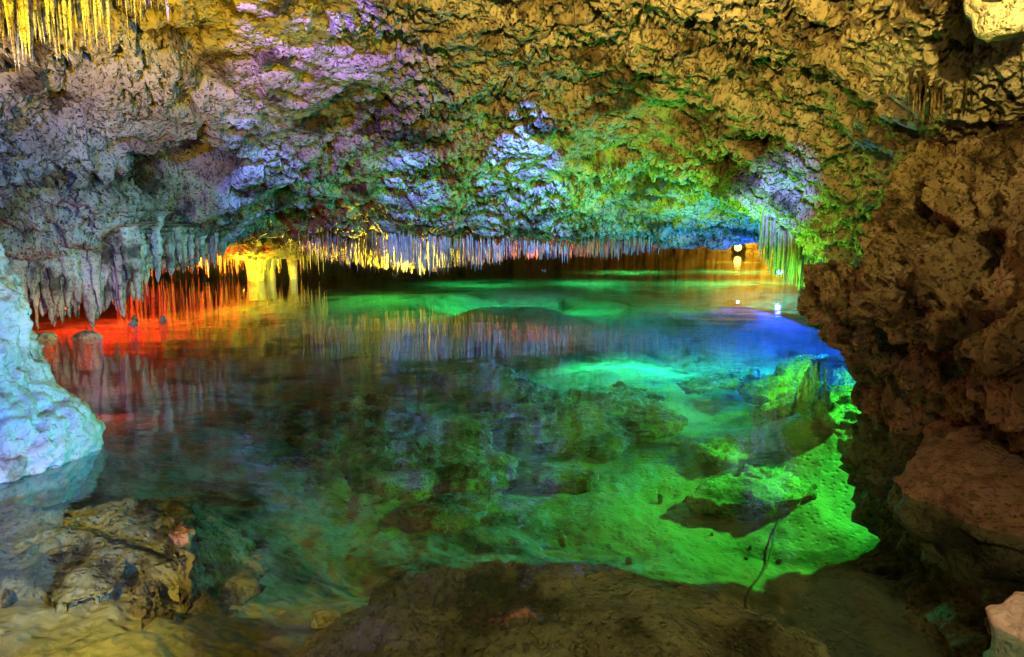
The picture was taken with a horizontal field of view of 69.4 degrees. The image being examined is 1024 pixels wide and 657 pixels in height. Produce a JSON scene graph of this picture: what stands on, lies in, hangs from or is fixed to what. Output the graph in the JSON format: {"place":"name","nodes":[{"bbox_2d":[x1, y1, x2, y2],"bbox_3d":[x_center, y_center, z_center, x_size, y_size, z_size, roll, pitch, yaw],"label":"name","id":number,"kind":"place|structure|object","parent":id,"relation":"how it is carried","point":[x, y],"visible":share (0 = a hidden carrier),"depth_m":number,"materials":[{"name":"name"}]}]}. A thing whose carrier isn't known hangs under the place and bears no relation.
{"place":"outdoors","nodes":[
{"label":"outdoors","id":0,"kind":"place"},
{"bbox_2d":[29,248,819,357],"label":"water","id":1,"kind":"structure","parent":0,"point":[653,285],"depth_m":14.63,"materials":[{"name":"liquid"}]},
{"bbox_2d":[36,331,60,370],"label":"knobbly rock","id":2,"kind":"object","parent":1,"relation":"in","point":[53,359],"visible":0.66,"depth_m":9.13,"materials":[{"name":"stone"}]},
{"bbox_2d":[0,243,105,506],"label":"flowstone mound","id":3,"kind":"object","parent":1,"relation":"in","point":[51,438],"visible":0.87,"depth_m":4.37,"materials":[{"name":"stone"}]},
{"bbox_2d":[71,330,103,370],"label":"knobbly rock","id":4,"kind":"object","parent":1,"relation":"in","point":[88,356],"visible":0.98,"depth_m":9.22,"materials":[{"name":"stone"}]},
{"bbox_2d":[128,320,139,350],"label":"knobbly rock","id":5,"kind":"object","parent":1,"relation":"in","point":[135,345],"visible":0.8,"depth_m":10.63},
{"bbox_2d":[0,306,941,656],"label":"pool bed","id":6,"kind":"object","parent":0,"point":[178,414],"visible":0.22,"depth_m":6.53,"materials":[{"name":"stone"}]},
{"bbox_2d":[1,588,15,608],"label":"pebble","id":7,"kind":"object","parent":6,"relation":"on","point":[8,597],"visible":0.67,"depth_m":3.10,"materials":[{"name":"stone"}]},
{"bbox_2d":[32,557,128,612],"bbox_3d":[-1.837,1.254,3.227,0.534,0.429,0.492,6,10,35],"label":"shallow stone","id":8,"kind":"object","parent":6,"relation":"on","point":[99,580],"visible":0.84,"depth_m":3.17,"materials":[{"name":"stone"}]},
{"bbox_2d":[0,495,267,616],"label":"shallow ledge","id":9,"kind":"object","parent":6,"relation":"on","point":[36,541],"visible":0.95,"depth_m":3.55,"materials":[{"name":"stone"}]},
{"bbox_2d":[125,577,176,628],"bbox_3d":[-1.546,1.294,3.158,0.293,0.382,0.658,-5,9,-30],"label":"shallow stone","id":10,"kind":"object","parent":6,"relation":"on","point":[144,594],"visible":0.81,"depth_m":3.09,"materials":[{"name":"stone"}]},
{"bbox_2d":[162,513,205,613],"bbox_3d":[-1.542,1.068,3.469,0.149,0.335,0.725,-5,9,-30],"label":"wet rock","id":11,"kind":"object","parent":6,"relation":"on","point":[182,551],"visible":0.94,"depth_m":3.26,"materials":[{"name":"brown stone"}]},
{"bbox_2d":[244,259,267,280],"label":"dripstone column","id":12,"kind":"structure","parent":6,"relation":"on","point":[258,273],"depth_m":18.69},
{"bbox_2d":[265,258,275,279],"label":"dripstone column","id":13,"kind":"structure","parent":6,"relation":"on","point":[270,274],"depth_m":19.14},
{"bbox_2d":[287,259,297,278],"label":"dripstone column","id":14,"kind":"structure","parent":6,"relation":"on","point":[292,268],"depth_m":19.19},
{"bbox_2d":[311,608,340,627],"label":"pebble","id":15,"kind":"object","parent":6,"relation":"on","point":[322,618],"visible":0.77,"depth_m":3.34,"materials":[{"name":"stone"}]},
{"bbox_2d":[242,394,517,505],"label":"submerged slab","id":16,"kind":"structure","parent":6,"relation":"on","point":[388,450],"depth_m":7.95,"materials":[{"name":"stone"}]},
{"bbox_2d":[400,491,501,533],"bbox_3d":[-0.509,1.606,6.155,0.837,0.325,0.813,0,8,0],"label":"submerged stone","id":17,"kind":"object","parent":6,"relation":"on","point":[442,513],"visible":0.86,"depth_m":6.04,"materials":[{"name":"stone"}]},
{"bbox_2d":[431,358,561,417],"bbox_3d":[-0.331,0.852,11.405,1.520,0.425,3.764,-3,9,-22],"label":"submerged boulder","id":18,"kind":"object","parent":6,"relation":"on","point":[483,385],"visible":0.9,"depth_m":10.58,"materials":[{"name":"stone"}]},
{"bbox_2d":[559,535,566,546],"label":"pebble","id":19,"kind":"object","parent":6,"relation":"on","point":[562,540],"visible":1,"depth_m":5.62,"materials":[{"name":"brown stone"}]},
{"bbox_2d":[295,559,833,656],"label":"foreground rock","id":20,"kind":"object","parent":6,"relation":"on","point":[499,608],"visible":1,"depth_m":2.74,"materials":[{"name":"brown stone"}]},
{"bbox_2d":[530,462,598,494],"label":"submerged stone","id":21,"kind":"object","parent":6,"relation":"on","point":[558,477],"visible":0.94,"depth_m":6.84,"materials":[{"name":"stone"}]},
{"bbox_2d":[518,381,687,460],"bbox_3d":[1.214,1.096,9.291,2.031,0.374,3.245,5,9,31],"label":"submerged boulder","id":22,"kind":"object","parent":6,"relation":"on","point":[616,420],"visible":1,"depth_m":8.65,"materials":[{"name":"stone"}]},
{"bbox_2d":[670,435,687,448],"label":"submerged stone","id":23,"kind":"object","parent":6,"relation":"on","point":[678,441],"visible":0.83,"depth_m":8.13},
{"bbox_2d":[676,367,764,394],"bbox_3d":[3.191,0.785,11.209,2.046,0.216,0.724,-5,10,-33],"label":"rubble stone","id":24,"kind":"object","parent":6,"relation":"on","point":[732,379],"visible":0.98,"depth_m":10.94,"materials":[{"name":"stone"}]},
{"bbox_2d":[690,433,763,468],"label":"submerged slab","id":25,"kind":"structure","parent":6,"relation":"on","point":[721,451],"depth_m":7.43,"materials":[{"name":"stone"}]},
{"bbox_2d":[685,464,817,520],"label":"submerged slab","id":26,"kind":"structure","parent":6,"relation":"on","point":[747,492],"depth_m":6.48,"materials":[{"name":"stone"}]},
{"bbox_2d":[744,516,781,608],"bbox_3d":[1.914,1.764,5.591,0.119,0.117,2.206,4,9,26],"label":"sunken root","id":27,"kind":"object","parent":6,"relation":"on","point":[762,570],"visible":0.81,"depth_m":5.60,"materials":[{"name":"brown"}]},
{"bbox_2d":[752,418,775,427],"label":"rubble stone","id":28,"kind":"object","parent":6,"relation":"on","point":[763,421],"visible":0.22,"depth_m":8.49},
{"bbox_2d":[737,374,801,404],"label":"rubble stone","id":29,"kind":"object","parent":6,"relation":"on","point":[766,388],"visible":0.74,"depth_m":9.81,"materials":[{"name":"stone"}]},
{"bbox_2d":[760,388,796,420],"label":"rubble stone","id":30,"kind":"object","parent":6,"relation":"on","point":[777,409],"visible":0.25,"depth_m":8.73,"materials":[{"name":"stone"}]},
{"bbox_2d":[774,354,827,379],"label":"rubble stone","id":31,"kind":"object","parent":6,"relation":"on","point":[796,367],"visible":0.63,"depth_m":10.48,"materials":[{"name":"stone"}]},
{"bbox_2d":[788,356,860,426],"bbox_3d":[3.360,0.570,7.857,0.836,0.513,1.841,2,8,14],"label":"shore rock","id":32,"kind":"object","parent":6,"relation":"on","point":[825,386],"visible":0.81,"depth_m":7.29,"materials":[{"name":"stone"}]},
{"bbox_2d":[0,0,1023,271],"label":"cave ceiling","id":33,"kind":"structure","parent":0,"point":[708,126],"depth_m":7.51,"materials":[{"name":"stone"}]},
{"bbox_2d":[0,0,4,56],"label":"stalactite","id":34,"kind":"object","parent":33,"relation":"hanging from","point":[1,15],"visible":1,"depth_m":4.45},
{"bbox_2d":[7,0,15,69],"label":"stalactite","id":35,"kind":"object","parent":33,"relation":"hanging from","point":[10,4],"visible":1,"depth_m":4.42},
{"bbox_2d":[14,0,19,71],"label":"stalactite","id":36,"kind":"object","parent":33,"relation":"hanging from","point":[16,28],"visible":0.84,"depth_m":4.77},
{"bbox_2d":[9,257,28,298],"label":"stalactite","id":37,"kind":"object","parent":33,"relation":"hanging from","point":[19,267],"visible":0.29,"depth_m":8.64},
{"bbox_2d":[15,0,22,43],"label":"stalactite","id":38,"kind":"object","parent":33,"relation":"hanging from","point":[19,15],"visible":0.74,"depth_m":4.41},
{"bbox_2d":[19,0,26,62],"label":"stalactite","id":39,"kind":"object","parent":33,"relation":"hanging from","point":[23,22],"visible":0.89,"depth_m":4.36},
{"bbox_2d":[23,0,30,60],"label":"stalactite","id":40,"kind":"object","parent":33,"relation":"hanging from","point":[26,9],"visible":1,"depth_m":4.34},
{"bbox_2d":[29,0,32,59],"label":"stalactite","id":41,"kind":"object","parent":33,"relation":"hanging from","point":[31,20],"visible":0.68,"depth_m":4.48},
{"bbox_2d":[33,284,40,329],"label":"stalactite","id":42,"kind":"object","parent":33,"relation":"hanging from","point":[36,301],"visible":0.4,"depth_m":8.97},
{"bbox_2d":[35,0,41,42],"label":"stalactite","id":43,"kind":"object","parent":33,"relation":"hanging from","point":[38,6],"visible":1,"depth_m":4.78},
{"bbox_2d":[41,7,44,42],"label":"stalactite","id":44,"kind":"object","parent":33,"relation":"hanging from","point":[42,21],"visible":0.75,"depth_m":4.87},
{"bbox_2d":[44,0,49,38],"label":"stalactite","id":45,"kind":"object","parent":33,"relation":"hanging from","point":[46,2],"visible":1,"depth_m":4.49},
{"bbox_2d":[49,0,54,26],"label":"stalactite","id":46,"kind":"object","parent":33,"relation":"hanging from","point":[52,5],"visible":1,"depth_m":4.66},
{"bbox_2d":[49,5,56,58],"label":"stalactite","id":47,"kind":"object","parent":33,"relation":"hanging from","point":[53,28],"visible":0.74,"depth_m":4.82},
{"bbox_2d":[55,0,60,52],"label":"stalactite","id":48,"kind":"object","parent":33,"relation":"hanging from","point":[57,29],"visible":0.77,"depth_m":4.86},
{"bbox_2d":[56,0,61,34],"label":"stalactite","id":49,"kind":"object","parent":33,"relation":"hanging from","point":[58,5],"visible":1,"depth_m":4.75},
{"bbox_2d":[61,0,67,58],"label":"stalactite","id":50,"kind":"object","parent":33,"relation":"hanging from","point":[63,2],"visible":1,"depth_m":4.52},
{"bbox_2d":[68,0,71,44],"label":"stalactite","id":51,"kind":"object","parent":33,"relation":"hanging from","point":[70,11],"visible":1,"depth_m":4.52},
{"bbox_2d":[72,0,79,57],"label":"stalactite","id":52,"kind":"object","parent":33,"relation":"hanging from","point":[75,6],"visible":1,"depth_m":4.76},
{"bbox_2d":[71,248,82,302],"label":"stalactite","id":53,"kind":"object","parent":33,"relation":"hanging from","point":[77,281],"visible":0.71,"depth_m":9.07},
{"bbox_2d":[80,0,85,45],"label":"stalactite","id":54,"kind":"object","parent":33,"relation":"hanging from","point":[82,9],"visible":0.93,"depth_m":4.61},
{"bbox_2d":[78,249,95,329],"bbox_3d":[-5.322,-0.552,9.251,0.553,1.170,0.567,-1,8,-10],"label":"stalactite","id":55,"kind":"object","parent":33,"relation":"hanging from","point":[86,274],"visible":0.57,"depth_m":9.23},
{"bbox_2d":[79,250,97,318],"bbox_3d":[-5.294,-0.633,9.302,0.647,1.029,0.651,5,9,30],"label":"stalactite","id":56,"kind":"object","parent":33,"relation":"hanging from","point":[90,299],"visible":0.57,"depth_m":9.23},
{"bbox_2d":[86,0,91,60],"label":"stalactite","id":57,"kind":"object","parent":33,"relation":"hanging from","point":[88,19],"visible":0.93,"depth_m":4.87},
{"bbox_2d":[91,0,96,42],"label":"stalactite","id":58,"kind":"object","parent":33,"relation":"hanging from","point":[93,2],"visible":1,"depth_m":4.64},
{"bbox_2d":[88,246,102,307],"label":"stalactite","id":59,"kind":"object","parent":33,"relation":"hanging from","point":[95,258],"visible":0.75,"depth_m":9.15},
{"bbox_2d":[100,0,104,32],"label":"stalactite","id":60,"kind":"object","parent":33,"relation":"hanging from","point":[102,9],"visible":0.99,"depth_m":4.79},
{"bbox_2d":[100,235,112,306],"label":"stalactite","id":61,"kind":"object","parent":33,"relation":"hanging from","point":[102,273],"visible":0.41,"depth_m":9.31},
{"bbox_2d":[104,0,110,51],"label":"stalactite","id":62,"kind":"object","parent":33,"relation":"hanging from","point":[107,6],"visible":1,"depth_m":4.79},
{"bbox_2d":[111,255,116,307],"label":"stalactite","id":63,"kind":"object","parent":33,"relation":"hanging from","point":[114,287],"visible":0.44,"depth_m":9.43},
{"bbox_2d":[112,233,122,310],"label":"stalactite","id":64,"kind":"object","parent":33,"relation":"hanging from","point":[118,260],"visible":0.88,"depth_m":9.19},
{"bbox_2d":[28,223,226,319],"bbox_3d":[-5.288,-0.779,10.335,2.746,1.392,4.103,7,10,39],"label":"stalactite fringe","id":65,"kind":"object","parent":33,"relation":"hanging from","point":[107,250],"visible":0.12,"depth_m":9.77,"materials":[{"name":"stone"}]},
{"bbox_2d":[26,231,49,299],"bbox_3d":[-5.649,-0.753,8.829,0.645,0.820,0.590,-6,10,-36],"label":"stalactite","id":66,"kind":"object","parent":65,"relation":"hanging from","point":[33,272],"visible":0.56,"depth_m":8.78},
{"bbox_2d":[38,294,44,316],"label":"stalactite","id":67,"kind":"object","parent":65,"relation":"hanging from","point":[41,310],"visible":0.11,"depth_m":9.32},
{"bbox_2d":[40,259,53,321],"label":"stalactite","id":68,"kind":"object","parent":65,"relation":"hanging from","point":[47,298],"visible":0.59,"depth_m":8.98},
{"bbox_2d":[52,303,57,326],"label":"stalactite","id":69,"kind":"object","parent":65,"relation":"hanging from","point":[55,311],"visible":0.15,"depth_m":9.20},
{"bbox_2d":[47,258,62,305],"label":"stalactite","id":70,"kind":"object","parent":65,"relation":"hanging from","point":[55,271],"visible":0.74,"depth_m":8.93},
{"bbox_2d":[57,276,65,323],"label":"stalactite","id":71,"kind":"object","parent":65,"relation":"hanging from","point":[61,306],"visible":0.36,"depth_m":9.14},
{"bbox_2d":[59,255,73,318],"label":"stalactite","id":72,"kind":"object","parent":65,"relation":"hanging from","point":[68,285],"visible":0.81,"depth_m":9.02},
{"bbox_2d":[104,284,111,309],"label":"stalactite","id":73,"kind":"object","parent":65,"relation":"hanging from","point":[107,300],"visible":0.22,"depth_m":9.58},
{"bbox_2d":[108,228,139,317],"bbox_3d":[-4.984,-0.696,9.361,0.575,1.143,0.451,-2,9,-17],"label":"stalactite","id":74,"kind":"object","parent":65,"relation":"hanging from","point":[124,284],"visible":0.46,"depth_m":9.37},
{"bbox_2d":[118,215,147,279],"bbox_3d":[-4.813,-1.005,9.232,0.432,0.804,0.523,4,9,29],"label":"stalactite","id":75,"kind":"object","parent":33,"relation":"hanging from","point":[125,235],"visible":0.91,"depth_m":9.14},
{"bbox_2d":[128,211,149,301],"bbox_3d":[-4.779,-0.894,9.243,0.535,1.132,0.446,5,9,32],"label":"stalactite","id":76,"kind":"object","parent":33,"relation":"hanging from","point":[137,262],"visible":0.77,"depth_m":9.24},
{"bbox_2d":[139,221,160,284],"bbox_3d":[-4.763,-0.963,9.518,0.423,0.830,0.398,2,8,14],"label":"stalactite","id":77,"kind":"object","parent":33,"relation":"hanging from","point":[144,252],"visible":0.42,"depth_m":9.51},
{"bbox_2d":[149,211,173,282],"bbox_3d":[-4.619,-1.057,9.660,0.426,0.924,0.558,-4,8,-34],"label":"stalactite","id":78,"kind":"object","parent":33,"relation":"hanging from","point":[156,240],"visible":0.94,"depth_m":9.61},
{"bbox_2d":[164,221,181,275],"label":"stalactite","id":79,"kind":"object","parent":33,"relation":"hanging from","point":[169,248],"visible":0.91,"depth_m":9.91},
{"bbox_2d":[170,228,175,273],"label":"stalactite","id":80,"kind":"object","parent":33,"relation":"hanging from","point":[173,247],"visible":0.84,"depth_m":9.96},
{"bbox_2d":[174,222,189,262],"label":"stalactite","id":81,"kind":"object","parent":33,"relation":"hanging from","point":[178,235],"visible":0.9,"depth_m":10.06},
{"bbox_2d":[182,225,189,268],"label":"stalactite","id":82,"kind":"object","parent":33,"relation":"hanging from","point":[185,250],"visible":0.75,"depth_m":10.27},
{"bbox_2d":[187,225,196,271],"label":"stalactite","id":83,"kind":"object","parent":33,"relation":"hanging from","point":[190,242],"visible":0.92,"depth_m":10.37},
{"bbox_2d":[194,237,199,263],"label":"stalactite","id":84,"kind":"object","parent":33,"relation":"hanging from","point":[197,246],"visible":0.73,"depth_m":10.60},
{"bbox_2d":[198,234,207,265],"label":"stalactite","id":85,"kind":"object","parent":33,"relation":"hanging from","point":[201,240],"visible":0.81,"depth_m":10.62},
{"bbox_2d":[209,235,213,263],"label":"stalactite","id":86,"kind":"object","parent":33,"relation":"hanging from","point":[211,239],"visible":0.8,"depth_m":10.79},
{"bbox_2d":[213,232,218,260],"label":"stalactite","id":87,"kind":"object","parent":33,"relation":"hanging from","point":[216,239],"visible":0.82,"depth_m":10.76},
{"bbox_2d":[151,246,325,276],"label":"red lit stalactites","id":88,"kind":"object","parent":33,"relation":"hanging from","point":[237,263],"visible":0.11,"depth_m":19.23,"materials":[{"name":"stone"}]},
{"bbox_2d":[224,244,306,260],"bbox_3d":[-6.362,-2.170,18.848,2.246,0.819,3.095,-2,8,-14],"label":"rock ledge","id":89,"kind":"object","parent":33,"relation":"attached to","point":[262,252],"visible":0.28,"depth_m":17.75,"materials":[{"name":"stone"}]},
{"bbox_2d":[395,234,398,269],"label":"stalactite","id":90,"kind":"object","parent":33,"relation":"hanging from","point":[397,249],"visible":0.76,"depth_m":14.50},
{"bbox_2d":[297,228,676,275],"bbox_3d":[0.315,-1.571,15.227,9.966,1.111,2.324,0,8,0],"label":"stalactite curtain","id":91,"kind":"object","parent":33,"relation":"hanging from","point":[457,244],"visible":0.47,"depth_m":14.41,"materials":[{"name":"stone"}]},
{"bbox_2d":[762,212,765,256],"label":"stalactite","id":92,"kind":"object","parent":33,"relation":"hanging from","point":[763,223],"visible":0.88,"depth_m":9.38},
{"bbox_2d":[765,215,768,257],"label":"stalactite","id":93,"kind":"object","parent":33,"relation":"hanging from","point":[766,227],"visible":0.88,"depth_m":9.32},
{"bbox_2d":[769,219,771,271],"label":"stalactite","id":94,"kind":"object","parent":33,"relation":"hanging from","point":[770,242],"visible":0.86,"depth_m":9.46},
{"bbox_2d":[771,220,775,274],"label":"stalactite","id":95,"kind":"object","parent":33,"relation":"hanging from","point":[773,229],"visible":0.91,"depth_m":9.38},
{"bbox_2d":[779,226,782,272],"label":"stalactite","id":96,"kind":"object","parent":33,"relation":"hanging from","point":[781,247],"visible":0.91,"depth_m":9.61},
{"bbox_2d":[760,222,812,285],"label":"dark stalactites","id":97,"kind":"object","parent":33,"relation":"hanging from","point":[785,236],"visible":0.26,"depth_m":9.73,"materials":[{"name":"stone"}]},
{"bbox_2d":[786,230,790,279],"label":"stalactite","id":98,"kind":"object","parent":33,"relation":"hanging from","point":[789,240],"visible":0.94,"depth_m":9.40},
{"bbox_2d":[789,231,795,280],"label":"stalactite","id":99,"kind":"object","parent":33,"relation":"hanging from","point":[792,237],"visible":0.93,"depth_m":9.36},
{"bbox_2d":[792,243,797,280],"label":"stalactite","id":100,"kind":"object","parent":33,"relation":"hanging from","point":[795,254],"visible":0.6,"depth_m":9.51},
{"bbox_2d":[797,244,802,290],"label":"stalactite","id":101,"kind":"object","parent":33,"relation":"hanging from","point":[800,249],"visible":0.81,"depth_m":9.65},
{"bbox_2d":[908,70,913,106],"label":"stalactite","id":102,"kind":"object","parent":33,"relation":"hanging from","point":[910,72],"visible":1,"depth_m":4.28,"materials":[{"name":"stone"}]},
{"bbox_2d":[915,85,923,113],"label":"stalactite","id":103,"kind":"object","parent":33,"relation":"hanging from","point":[916,95],"visible":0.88,"depth_m":4.35,"materials":[{"name":"stone"}]},
{"bbox_2d":[916,80,923,116],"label":"stalactite","id":104,"kind":"object","parent":33,"relation":"hanging from","point":[920,83],"visible":0.99,"depth_m":4.30,"materials":[{"name":"stone"}]},
{"bbox_2d":[929,87,937,119],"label":"stalactite","id":105,"kind":"object","parent":33,"relation":"hanging from","point":[931,89],"visible":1,"depth_m":4.28,"materials":[{"name":"stone"}]},
{"bbox_2d":[932,80,939,116],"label":"stalactite","id":106,"kind":"object","parent":33,"relation":"hanging from","point":[935,82],"visible":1,"depth_m":4.25,"materials":[{"name":"stone"}]},
{"bbox_2d":[936,92,941,123],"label":"stalactite","id":107,"kind":"object","parent":33,"relation":"hanging from","point":[939,95],"visible":0.93,"depth_m":4.30,"materials":[{"name":"stone"}]},
{"bbox_2d":[940,83,947,119],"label":"stalactite","id":108,"kind":"object","parent":33,"relation":"hanging from","point":[943,85],"visible":1,"depth_m":4.22,"materials":[{"name":"stone"}]},
{"bbox_2d":[961,87,968,121],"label":"stalactite","id":109,"kind":"object","parent":33,"relation":"hanging from","point":[963,90],"visible":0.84,"depth_m":4.34,"materials":[{"name":"stone"}]},
{"bbox_2d":[963,0,1023,42],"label":"roof knob","id":110,"kind":"object","parent":33,"relation":"attached to","point":[994,20],"visible":1,"depth_m":3.35,"materials":[{"name":"stone"}]},
{"bbox_2d":[797,116,1023,656],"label":"cave wall","id":111,"kind":"structure","parent":0,"point":[916,318],"depth_m":4.76,"materials":[{"name":"stone"}]},
{"bbox_2d":[886,416,1023,597],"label":"rock ledge","id":112,"kind":"object","parent":111,"relation":"attached to","point":[955,500],"visible":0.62,"depth_m":3.71,"materials":[{"name":"brown stone"}]},
{"bbox_2d":[983,592,1023,656],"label":"pale rock","id":113,"kind":"object","parent":111,"relation":"attached to","point":[1006,619],"visible":1,"depth_m":2.59,"materials":[{"name":"stone"}]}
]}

